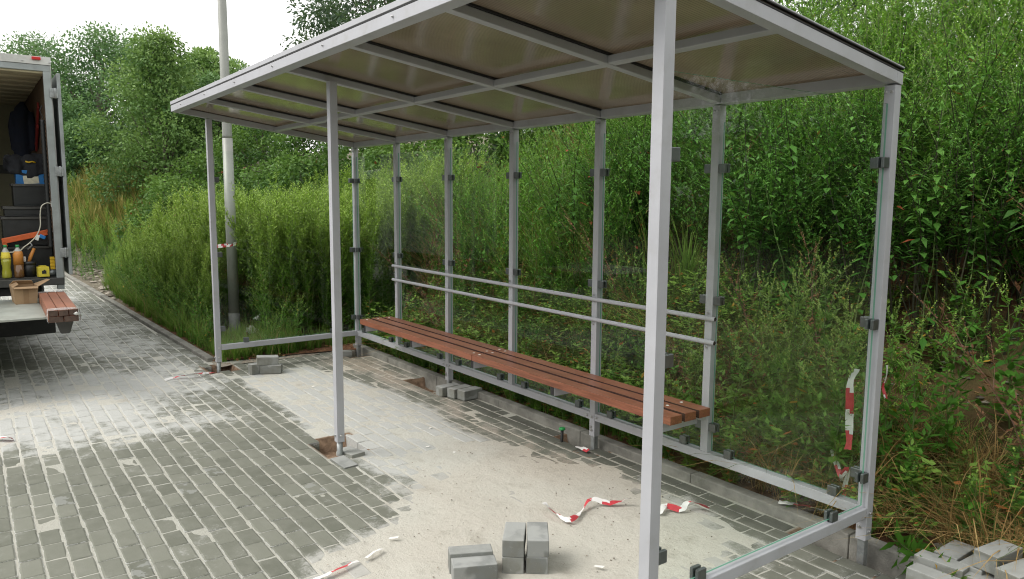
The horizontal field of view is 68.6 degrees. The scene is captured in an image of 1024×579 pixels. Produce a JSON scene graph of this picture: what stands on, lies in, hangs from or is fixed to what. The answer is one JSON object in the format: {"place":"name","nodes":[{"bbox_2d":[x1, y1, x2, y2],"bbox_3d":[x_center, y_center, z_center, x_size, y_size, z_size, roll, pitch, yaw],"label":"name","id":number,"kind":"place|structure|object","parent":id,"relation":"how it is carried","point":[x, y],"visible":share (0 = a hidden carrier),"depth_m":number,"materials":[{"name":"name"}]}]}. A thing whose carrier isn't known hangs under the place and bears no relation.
{"place":"outdoors","nodes":[
{"label":"outdoors","id":0,"kind":"place"},
{"bbox_2d":[93,266,307,356],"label":"grass","id":1,"kind":"structure","parent":0,"point":[164,318],"depth_m":9.34,"materials":[{"name":"green plant"}]},
{"bbox_2d":[0,277,905,578],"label":"pavement","id":2,"kind":"structure","parent":0,"point":[232,441],"depth_m":4.69,"materials":[{"name":"concrete"}]},
{"bbox_2d":[0,53,81,337],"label":"box truck","id":3,"kind":"object","parent":2,"relation":"on","point":[29,81],"visible":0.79,"depth_m":7.42,"materials":[{"name":"white paint"}]},
{"bbox_2d":[0,245,11,277],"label":"drink bottle","id":4,"kind":"object","parent":3,"relation":"on","point":[5,257],"visible":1,"depth_m":7.25,"materials":[{"name":"yellow"}]},
{"bbox_2d":[12,245,24,277],"bbox_3d":[-4.825,-0.277,7.330,0.088,0.320,0.088,-5,9,-36],"label":"drink bottle","id":5,"kind":"object","parent":3,"relation":"on","point":[18,260],"visible":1,"depth_m":7.30,"materials":[{"name":"brown"}]},
{"bbox_2d":[8,102,35,155],"bbox_3d":[-5.519,-1.780,8.456,0.273,0.662,0.173,-5,9,-36],"label":"work jacket","id":6,"kind":"object","parent":3,"relation":"hanging from","point":[21,125],"visible":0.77,"depth_m":8.39,"materials":[{"name":"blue fabric"}]},
{"bbox_2d":[2,245,53,274],"bbox_3d":[-4.992,-0.314,7.746,0.428,0.286,0.368,-5,9,-36],"label":"plastic crate","id":7,"kind":"object","parent":3,"relation":"on","point":[43,254],"visible":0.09,"depth_m":7.65,"materials":[{"name":"black plastic"}]},
{"bbox_2d":[0,216,48,245],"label":"plastic crate","id":8,"kind":"object","parent":7,"relation":"on","point":[14,225],"visible":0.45,"depth_m":7.58,"materials":[{"name":"grey plastic"}]},
{"bbox_2d":[1,206,46,215],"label":"plastic crate","id":9,"kind":"object","parent":8,"relation":"on","point":[21,210],"visible":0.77,"depth_m":7.62,"materials":[{"name":"black plastic"}]},
{"bbox_2d":[9,184,45,205],"bbox_3d":[-5.053,-0.992,7.864,0.338,0.226,0.388,-5,9,-36],"label":"plastic crate","id":10,"kind":"object","parent":9,"relation":"on","point":[28,194],"visible":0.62,"depth_m":7.71,"materials":[{"name":"black plastic"}]},
{"bbox_2d":[14,170,44,183],"bbox_3d":[-5.046,-1.122,7.849,0.250,0.358,0.244,-5,9,-36],"label":"box","id":11,"kind":"object","parent":10,"relation":"in","point":[21,179],"visible":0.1,"depth_m":7.74,"materials":[{"name":"blue plastic"}]},
{"bbox_2d":[3,153,43,177],"bbox_3d":[-5.032,-1.286,7.804,0.440,0.277,0.223,-5,9,-36],"label":"dark jacket","id":12,"kind":"object","parent":11,"relation":"on","point":[31,164],"visible":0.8,"depth_m":7.73,"materials":[{"name":"black fabric"}]},
{"bbox_2d":[1,229,52,245],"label":"orange tool","id":13,"kind":"object","parent":7,"relation":"on","point":[6,240],"visible":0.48,"depth_m":7.49,"materials":[{"name":"plastic"}]},
{"bbox_2d":[9,279,49,304],"bbox_3d":[-4.551,0.012,7.093,0.307,0.215,0.320,-5,9,-39],"label":"cardboard box","id":14,"kind":"object","parent":3,"relation":"on","point":[24,291],"visible":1,"depth_m":7.00,"materials":[{"name":"cardboard"}]},
{"bbox_2d":[40,120,53,247],"bbox_3d":[-4.594,-1.036,7.403,0.047,1.251,0.047,-5,9,-36],"label":"pole","id":15,"kind":"object","parent":3,"relation":"attached to","point":[46,182],"visible":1,"depth_m":7.39,"materials":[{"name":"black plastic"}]},
{"bbox_2d":[38,290,80,322],"bbox_3d":[-3.973,0.136,6.556,0.234,0.107,1.449,-4,9,-35],"label":"plank bundle","id":16,"kind":"object","parent":3,"relation":"on","point":[58,306],"visible":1,"depth_m":6.17,"materials":[{"name":"brown wood"}]},
{"bbox_2d":[0,278,166,357],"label":"sand","id":17,"kind":"structure","parent":2,"relation":"on","point":[153,331],"depth_m":9.30,"materials":[{"name":"sand"}]},
{"bbox_2d":[0,343,875,578],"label":"sand","id":18,"kind":"structure","parent":2,"relation":"on","point":[403,555],"depth_m":4.20,"materials":[{"name":"beige sand"}]},
{"bbox_2d":[259,363,282,373],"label":"paving block","id":19,"kind":"object","parent":18,"relation":"on","point":[271,369],"depth_m":7.16,"materials":[{"name":"concrete"}]},
{"bbox_2d":[256,355,278,365],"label":"paving block","id":20,"kind":"object","parent":19,"relation":"on","point":[267,359],"depth_m":7.16,"materials":[{"name":"concrete"}]},
{"bbox_2d":[211,349,355,366],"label":"sand","id":21,"kind":"structure","parent":18,"relation":"on","point":[254,359],"depth_m":7.85,"materials":[{"name":"sand"}]},
{"bbox_2d":[330,455,357,468],"bbox_3d":[-1.072,1.135,4.792,0.098,0.080,0.198,-7,12,-39],"label":"paving block","id":22,"kind":"object","parent":18,"relation":"on","point":[343,461],"depth_m":4.78,"materials":[{"name":"concrete"}]},
{"bbox_2d":[343,446,364,458],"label":"paving block","id":23,"kind":"object","parent":18,"relation":"on","point":[351,452],"depth_m":4.93,"materials":[{"name":"concrete"}]},
{"bbox_2d":[448,544,492,573],"bbox_3d":[-0.190,1.228,3.420,0.198,0.098,0.080,-1,7,-10],"label":"paving block","id":24,"kind":"object","parent":18,"relation":"on","point":[469,550],"depth_m":3.39,"materials":[{"name":"concrete"}]},
{"bbox_2d":[451,554,497,578],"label":"paving block","id":25,"kind":"object","parent":18,"relation":"on","point":[480,567],"depth_m":3.30,"materials":[{"name":"concrete"}]},
{"bbox_2d":[502,552,524,573],"bbox_3d":[0.008,1.231,3.470,0.098,0.080,0.198,1,7,2],"label":"paving block","id":26,"kind":"object","parent":18,"relation":"on","point":[512,565],"depth_m":3.37,"materials":[{"name":"concrete"}]},
{"bbox_2d":[502,522,525,557],"bbox_3d":[0.012,1.151,3.458,0.098,0.080,0.198,1,7,4],"label":"paving block","id":27,"kind":"object","parent":26,"relation":"on","point":[514,540],"depth_m":3.37,"materials":[{"name":"concrete"}]},
{"bbox_2d":[526,554,547,573],"bbox_3d":[0.117,1.232,3.469,0.098,0.080,0.198,1,7,2],"label":"paving block","id":28,"kind":"object","parent":18,"relation":"on","point":[536,565],"depth_m":3.37,"materials":[{"name":"concrete"}]},
{"bbox_2d":[527,522,548,556],"bbox_3d":[0.119,1.152,3.461,0.098,0.080,0.198,0,7,0],"label":"paving block","id":29,"kind":"object","parent":28,"relation":"on","point":[537,539],"depth_m":3.37,"materials":[{"name":"concrete"}]},
{"bbox_2d":[542,497,630,521],"bbox_3d":[0.395,1.165,4.100,0.467,0.042,0.268,-5,9,-36],"label":"barrier tape","id":30,"kind":"object","parent":18,"relation":"on","point":[572,518],"visible":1,"depth_m":4.09,"materials":[{"name":"plastic"}]},
{"bbox_2d":[660,501,709,513],"bbox_3d":[0.924,1.177,4.067,0.307,0.044,0.086,-2,7,-15],"label":"barrier tape","id":31,"kind":"object","parent":18,"relation":"on","point":[681,508],"visible":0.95,"depth_m":4.06,"materials":[{"name":"plastic"}]},
{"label":"paving block","id":32,"kind":"object","parent":18,"relation":"on","visible":0},
{"bbox_2d":[994,558,1023,578],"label":"paving block","id":33,"kind":"object","parent":32,"relation":"on","point":[1017,572],"depth_m":3.04,"materials":[{"name":"concrete"}]},
{"bbox_2d":[457,386,481,400],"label":"paving block","id":34,"kind":"object","parent":2,"relation":"on","point":[467,393],"depth_m":6.29,"materials":[{"name":"concrete"}]},
{"bbox_2d":[170,0,904,578],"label":"bus shelter","id":35,"kind":"object","parent":2,"relation":"on","point":[396,72],"visible":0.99,"depth_m":4.04,"materials":[{"name":"paint"}]},
{"bbox_2d":[905,563,959,578],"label":"paving block","id":36,"kind":"object","parent":2,"relation":"on","point":[917,571],"depth_m":3.20,"materials":[{"name":"concrete"}]},
{"bbox_2d":[0,0,1021,152],"label":"sky","id":37,"kind":"structure","parent":0,"point":[256,28],"materials":[{"name":"white"}]},
{"bbox_2d":[64,124,1023,550],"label":"embankment","id":38,"kind":"structure","parent":0,"point":[972,416],"depth_m":4.80,"materials":[{"name":"soil"}]},
{"bbox_2d":[0,29,135,124],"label":"broadleaf tree","id":39,"kind":"object","parent":38,"relation":"on","point":[21,39],"visible":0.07,"depth_m":28.52,"materials":[{"name":"green plant"}]},
{"bbox_2d":[60,80,113,135],"bbox_3d":[-14.829,-4.632,24.464,4.259,4.441,4.755,0,7,-2],"label":"broadleaf tree","id":40,"kind":"object","parent":38,"relation":"on","point":[69,109],"visible":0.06,"depth_m":23.94,"materials":[{"name":"green plant"}]},
{"bbox_2d":[63,115,130,194],"bbox_3d":[-12.521,-3.794,22.567,3.088,2.863,3.192,-5,9,-36],"label":"broadleaf tree","id":41,"kind":"object","parent":38,"relation":"on","point":[70,148],"visible":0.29,"depth_m":21.79,"materials":[{"name":"green plant"}]},
{"bbox_2d":[72,245,121,299],"bbox_3d":[-8.765,-1.193,16.487,1.780,1.683,10.620,-5,9,-36],"label":"rubble","id":42,"kind":"object","parent":38,"relation":"on","point":[109,293],"visible":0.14,"depth_m":15.18,"materials":[{"name":"stone"}]},
{"bbox_2d":[19,19,175,154],"bbox_3d":[-14.469,-6.769,27.420,6.196,5.699,6.810,-5,9,-36],"label":"broadleaf tree","id":43,"kind":"object","parent":38,"relation":"on","point":[104,44],"visible":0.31,"depth_m":26.25,"materials":[{"name":"green plant"}]},
{"bbox_2d":[61,33,172,159],"bbox_3d":[-14.957,-7.133,29.739,6.594,5.900,6.180,-5,9,-36],"label":"broadleaf tree","id":44,"kind":"object","parent":38,"relation":"on","point":[92,77],"visible":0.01,"depth_m":28.28,"materials":[{"name":"green plant"}]},
{"bbox_2d":[66,149,173,250],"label":"hill grass","id":45,"kind":"structure","parent":38,"relation":"on","point":[97,210],"depth_m":19.11,"materials":[{"name":"plant"}]},
{"bbox_2d":[67,128,221,280],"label":"weeds","id":46,"kind":"object","parent":38,"relation":"on","point":[100,246],"visible":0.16,"depth_m":17.21,"materials":[{"name":"green plant"}]},
{"bbox_2d":[110,173,207,269],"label":"bramble bush","id":47,"kind":"object","parent":38,"relation":"on","point":[162,190],"visible":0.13,"depth_m":16.27,"materials":[{"name":"green plant"}]},
{"bbox_2d":[69,21,249,205],"bbox_3d":[-8.980,-4.491,19.888,4.386,4.890,4.547,1,7,4],"label":"slender tree","id":48,"kind":"object","parent":38,"relation":"on","point":[146,67],"visible":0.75,"depth_m":19.01,"materials":[{"name":"green plant"}]},
{"bbox_2d":[138,148,245,220],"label":"bramble bush","id":49,"kind":"object","parent":38,"relation":"on","point":[192,166],"visible":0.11,"depth_m":17.57,"materials":[{"name":"green plant"}]},
{"bbox_2d":[119,46,276,149],"bbox_3d":[-10.083,-5.861,24.470,4.830,4.184,4.424,0,7,0],"label":"broadleaf tree","id":50,"kind":"object","parent":38,"relation":"on","point":[200,63],"visible":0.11,"depth_m":24.04,"materials":[{"name":"green plant"}]},
{"bbox_2d":[100,253,311,350],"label":"weeds","id":51,"kind":"object","parent":38,"relation":"on","point":[139,278],"visible":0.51,"depth_m":9.04,"materials":[{"name":"green plant"}]},
{"bbox_2d":[145,69,282,174],"bbox_3d":[-8.419,-4.691,21.702,3.416,3.176,3.656,2,7,13],"label":"broadleaf tree","id":52,"kind":"object","parent":38,"relation":"on","point":[211,78],"visible":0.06,"depth_m":21.00,"materials":[{"name":"green plant"}]},
{"bbox_2d":[217,0,240,333],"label":"lamp pole","id":53,"kind":"object","parent":38,"relation":"on","point":[231,251],"visible":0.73,"depth_m":8.74,"materials":[{"name":"metal"}]},
{"bbox_2d":[197,124,308,194],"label":"bramble bush","id":54,"kind":"object","parent":38,"relation":"on","point":[241,141],"visible":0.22,"depth_m":17.61,"materials":[{"name":"green plant"}]},
{"bbox_2d":[218,155,317,198],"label":"bramble bush","id":55,"kind":"object","parent":38,"relation":"on","point":[254,175],"visible":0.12,"depth_m":14.98,"materials":[{"name":"green plant"}]},
{"bbox_2d":[200,318,354,361],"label":"grass","id":56,"kind":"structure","parent":38,"relation":"on","point":[235,336],"depth_m":8.19,"materials":[{"name":"plant"}]},
{"bbox_2d":[99,137,487,339],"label":"tall weeds","id":57,"kind":"object","parent":38,"relation":"on","point":[283,247],"visible":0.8,"depth_m":9.22,"materials":[{"name":"green plant"}]},
{"bbox_2d":[245,133,349,196],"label":"bramble bush","id":58,"kind":"object","parent":38,"relation":"on","point":[295,142],"visible":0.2,"depth_m":16.74,"materials":[{"name":"green plant"}]},
{"bbox_2d":[252,147,358,199],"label":"bramble bush","id":59,"kind":"object","parent":38,"relation":"on","point":[295,178],"visible":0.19,"depth_m":13.63,"materials":[{"name":"green plant"}]},
{"bbox_2d":[280,0,345,161],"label":"tall tree","id":60,"kind":"object","parent":38,"relation":"on","point":[301,34],"visible":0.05,"depth_m":18.67,"materials":[{"name":"green plant"}]},
{"bbox_2d":[286,0,395,35],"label":"tall tree","id":61,"kind":"object","parent":38,"relation":"on","point":[343,10],"visible":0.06,"depth_m":17.04,"materials":[{"name":"green plant"}]},
{"bbox_2d":[308,141,420,187],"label":"bramble bush","id":62,"kind":"object","parent":38,"relation":"on","point":[343,150],"visible":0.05,"depth_m":13.81,"materials":[{"name":"green plant"}]},
{"bbox_2d":[317,143,423,201],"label":"bramble bush","id":63,"kind":"object","parent":38,"relation":"on","point":[381,150],"visible":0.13,"depth_m":12.51,"materials":[{"name":"green plant"}]},
{"bbox_2d":[414,129,547,199],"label":"bramble bush","id":64,"kind":"object","parent":38,"relation":"on","point":[475,140],"visible":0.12,"depth_m":12.23,"materials":[{"name":"green plant"}]},
{"bbox_2d":[494,120,624,176],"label":"bramble bush","id":65,"kind":"object","parent":38,"relation":"on","point":[522,147],"visible":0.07,"depth_m":11.12,"materials":[{"name":"green plant"}]},
{"bbox_2d":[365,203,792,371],"bbox_3d":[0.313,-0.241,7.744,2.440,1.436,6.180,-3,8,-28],"label":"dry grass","id":66,"kind":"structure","parent":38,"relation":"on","point":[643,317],"depth_m":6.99,"materials":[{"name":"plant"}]},
{"bbox_2d":[339,4,863,312],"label":"slope weeds","id":67,"kind":"object","parent":38,"relation":"on","point":[524,205],"visible":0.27,"depth_m":8.36,"materials":[{"name":"green plant"}]},
{"bbox_2d":[236,327,1023,552],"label":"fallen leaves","id":68,"kind":"object","parent":38,"relation":"on","point":[975,392],"visible":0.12,"depth_m":4.32,"materials":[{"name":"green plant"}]},
{"bbox_2d":[344,260,1023,578],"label":"dry grass","id":69,"kind":"structure","parent":38,"relation":"on","point":[985,533],"depth_m":3.79,"materials":[{"name":"plant"}]},
{"bbox_2d":[830,449,849,495],"bbox_3d":[1.716,0.987,3.905,0.052,0.248,0.234,0,7,0],"label":"barrier tape","id":70,"kind":"object","parent":69,"relation":"on","point":[842,473],"visible":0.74,"depth_m":3.86,"materials":[{"name":"plastic"}]},
{"bbox_2d":[351,240,1018,535],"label":"grass","id":71,"kind":"structure","parent":38,"relation":"on","point":[474,383],"depth_m":5.49,"materials":[{"name":"green plant"}]},
{"bbox_2d":[362,190,1016,442],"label":"mixed weeds","id":72,"kind":"object","parent":38,"relation":"on","point":[631,288],"visible":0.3,"depth_m":6.01,"materials":[{"name":"green plant"}]},
{"bbox_2d":[361,231,1023,552],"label":"ground herbs","id":73,"kind":"object","parent":38,"relation":"on","point":[688,460],"visible":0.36,"depth_m":5.54,"materials":[{"name":"green plant"}]},
{"bbox_2d":[669,340,716,442],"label":"seeding weed","id":74,"kind":"object","parent":38,"relation":"on","point":[695,391],"visible":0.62,"depth_m":4.78,"materials":[{"name":"green plant"}]},
{"bbox_2d":[363,95,1023,482],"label":"dead weeds","id":75,"kind":"object","parent":38,"relation":"on","point":[967,355],"visible":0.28,"depth_m":5.02,"materials":[{"name":"brown plant"}]},
{"bbox_2d":[696,264,785,449],"bbox_3d":[1.375,0.466,4.533,0.493,1.283,0.471,0,7,-2],"label":"seeding weed","id":76,"kind":"object","parent":38,"relation":"on","point":[740,390],"visible":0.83,"depth_m":4.51,"materials":[{"name":"green plant"}]},
{"bbox_2d":[503,6,1023,355],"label":"bank weeds","id":77,"kind":"object","parent":38,"relation":"on","point":[758,181],"visible":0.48,"depth_m":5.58,"materials":[{"name":"green plant"}]},
{"bbox_2d":[743,313,811,458],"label":"seeding weed","id":78,"kind":"object","parent":38,"relation":"on","point":[762,358],"visible":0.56,"depth_m":4.50,"materials":[{"name":"green plant"}]},
{"bbox_2d":[758,179,804,331],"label":"broad leaved weed","id":79,"kind":"object","parent":38,"relation":"on","point":[784,279],"visible":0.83,"depth_m":5.37,"materials":[{"name":"green plant"}]},
{"bbox_2d":[739,265,824,485],"bbox_3d":[1.542,0.506,4.281,0.455,1.293,0.453,6,9,39],"label":"seeding weed","id":80,"kind":"object","parent":38,"relation":"on","point":[777,415],"visible":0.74,"depth_m":4.28,"materials":[{"name":"green plant"}]},
{"bbox_2d":[567,0,1023,306],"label":"crest weeds","id":81,"kind":"object","parent":38,"relation":"on","point":[972,22],"visible":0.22,"depth_m":6.29,"materials":[{"name":"green plant"}]},
{"bbox_2d":[745,257,846,481],"bbox_3d":[1.611,0.490,4.164,0.484,1.330,0.497,-3,8,-23],"label":"seeding weed","id":82,"kind":"object","parent":38,"relation":"on","point":[795,403],"visible":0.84,"depth_m":4.19,"materials":[{"name":"green plant"}]},
{"bbox_2d":[760,236,890,472],"bbox_3d":[1.732,0.424,4.078,0.568,1.449,0.522,-3,8,-28],"label":"seeding weed","id":83,"kind":"object","parent":38,"relation":"on","point":[829,317],"visible":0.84,"depth_m":4.06,"materials":[{"name":"green plant"}]},
{"bbox_2d":[790,303,866,494],"bbox_3d":[1.701,0.624,3.959,0.419,1.127,0.457,5,8,31],"label":"seeding weed","id":84,"kind":"object","parent":38,"relation":"on","point":[835,433],"visible":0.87,"depth_m":3.95,"materials":[{"name":"green plant"}]},
{"bbox_2d":[844,369,859,449],"bbox_3d":[1.721,0.608,3.812,0.059,0.413,0.053,5,8,31],"label":"barrier tape","id":85,"kind":"object","parent":84,"relation":"hanging from","point":[849,404],"visible":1,"depth_m":3.82,"materials":[{"name":"plastic"}]},
{"bbox_2d":[789,286,889,455],"bbox_3d":[1.834,0.530,4.285,0.489,1.109,0.528,1,7,6],"label":"seeding weed","id":86,"kind":"object","parent":38,"relation":"on","point":[839,346],"visible":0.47,"depth_m":4.29,"materials":[{"name":"green plant"}]},
{"bbox_2d":[843,181,898,356],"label":"broad leaved weed","id":87,"kind":"object","parent":38,"relation":"on","point":[862,295],"visible":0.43,"depth_m":4.95,"materials":[{"name":"green plant"}]},
{"bbox_2d":[748,301,1018,549],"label":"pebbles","id":88,"kind":"object","parent":38,"relation":"on","point":[940,544],"visible":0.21,"depth_m":4.35,"materials":[{"name":"stone"}]},
{"bbox_2d":[849,291,927,493],"bbox_3d":[1.985,0.581,3.983,0.395,1.147,0.547,3,7,17],"label":"young weed","id":89,"kind":"object","parent":38,"relation":"on","point":[887,425],"visible":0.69,"depth_m":3.96,"materials":[{"name":"green plant"}]},
{"bbox_2d":[860,321,944,494],"bbox_3d":[2.064,0.651,3.853,0.466,0.997,0.358,0,7,-2],"label":"young weed","id":90,"kind":"object","parent":38,"relation":"on","point":[910,398],"visible":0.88,"depth_m":3.86,"materials":[{"name":"green plant"}]},
{"bbox_2d":[877,434,929,515],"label":"young weed","id":91,"kind":"object","parent":38,"relation":"on","point":[907,464],"visible":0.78,"depth_m":3.76,"materials":[{"name":"green plant"}]},
{"bbox_2d":[808,0,1021,71],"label":"dark tree","id":92,"kind":"object","parent":38,"relation":"on","point":[840,7],"visible":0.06,"depth_m":12.23,"materials":[{"name":"green plant"}]},
{"bbox_2d":[880,518,971,578],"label":"fallen weed","id":93,"kind":"object","parent":38,"relation":"on","point":[909,550],"visible":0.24,"depth_m":3.48,"materials":[{"name":"green plant"}]},
{"bbox_2d":[898,155,957,363],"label":"broad leaved weed","id":94,"kind":"object","parent":38,"relation":"on","point":[922,342],"visible":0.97,"depth_m":4.63,"materials":[{"name":"green plant"}]},
{"bbox_2d":[919,309,987,482],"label":"young weed","id":95,"kind":"object","parent":38,"relation":"on","point":[949,425],"visible":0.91,"depth_m":3.91,"materials":[{"name":"green plant"}]},
{"bbox_2d":[907,270,1023,434],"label":"young weed","id":96,"kind":"object","parent":38,"relation":"on","point":[961,362],"visible":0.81,"depth_m":4.13,"materials":[{"name":"green plant"}]},
{"bbox_2d":[934,169,999,376],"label":"broad leaved weed","id":97,"kind":"object","parent":38,"relation":"on","point":[968,286],"visible":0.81,"depth_m":4.54,"materials":[{"name":"green plant"}]},
{"bbox_2d":[948,469,1001,546],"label":"young weed","id":98,"kind":"object","parent":38,"relation":"on","point":[974,480],"visible":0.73,"depth_m":3.50,"materials":[{"name":"green plant"}]},
{"bbox_2d":[970,272,1023,431],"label":"young weed","id":99,"kind":"object","parent":38,"relation":"on","point":[1009,373],"visible":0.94,"depth_m":4.03,"materials":[{"name":"green plant"}]},
{"bbox_2d":[985,419,1023,541],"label":"young weed","id":100,"kind":"object","parent":38,"relation":"on","point":[1010,480],"visible":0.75,"depth_m":3.50,"materials":[{"name":"green plant"}]},
{"bbox_2d":[990,297,1023,381],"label":"broad leaved weed","id":101,"kind":"object","parent":38,"relation":"on","point":[999,363],"visible":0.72,"depth_m":4.32,"materials":[{"name":"green plant"}]},
{"bbox_2d":[369,96,832,303],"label":"slope grass","id":102,"kind":"structure","parent":0,"point":[686,252],"depth_m":7.31,"materials":[{"name":"green plant"}]},
{"label":"ground","id":103,"kind":"structure","parent":0,"visible":0},
{"bbox_2d":[65,272,214,361],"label":"kerb","id":104,"kind":"structure","parent":103,"relation":"on","point":[200,353],"depth_m":9.73,"materials":[{"name":"concrete"}]},
{"bbox_2d":[353,343,915,577],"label":"kerb","id":105,"kind":"structure","parent":103,"relation":"on","point":[881,561],"depth_m":4.40,"materials":[{"name":"concrete"}]},
{"bbox_2d":[934,540,976,561],"bbox_3d":[1.985,1.200,3.360,0.198,0.080,0.098,-5,9,-36],"label":"paving block","id":106,"kind":"object","parent":105,"relation":"on","point":[959,556],"depth_m":3.34,"materials":[{"name":"concrete"}]},
{"bbox_2d":[958,554,992,575],"bbox_3d":[2.037,1.217,3.264,0.198,0.080,0.098,-4,8,-34],"label":"paving block","id":107,"kind":"object","parent":105,"relation":"on","point":[967,561],"depth_m":3.21,"materials":[{"name":"concrete"}]},
{"bbox_2d":[913,549,968,577],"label":"paving block","id":108,"kind":"object","parent":107,"relation":"on","point":[929,559],"depth_m":3.25,"materials":[{"name":"concrete"}]},
{"bbox_2d":[973,539,1022,574],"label":"paving block","id":109,"kind":"object","parent":107,"relation":"on","point":[986,551],"depth_m":3.17,"materials":[{"name":"concrete"}]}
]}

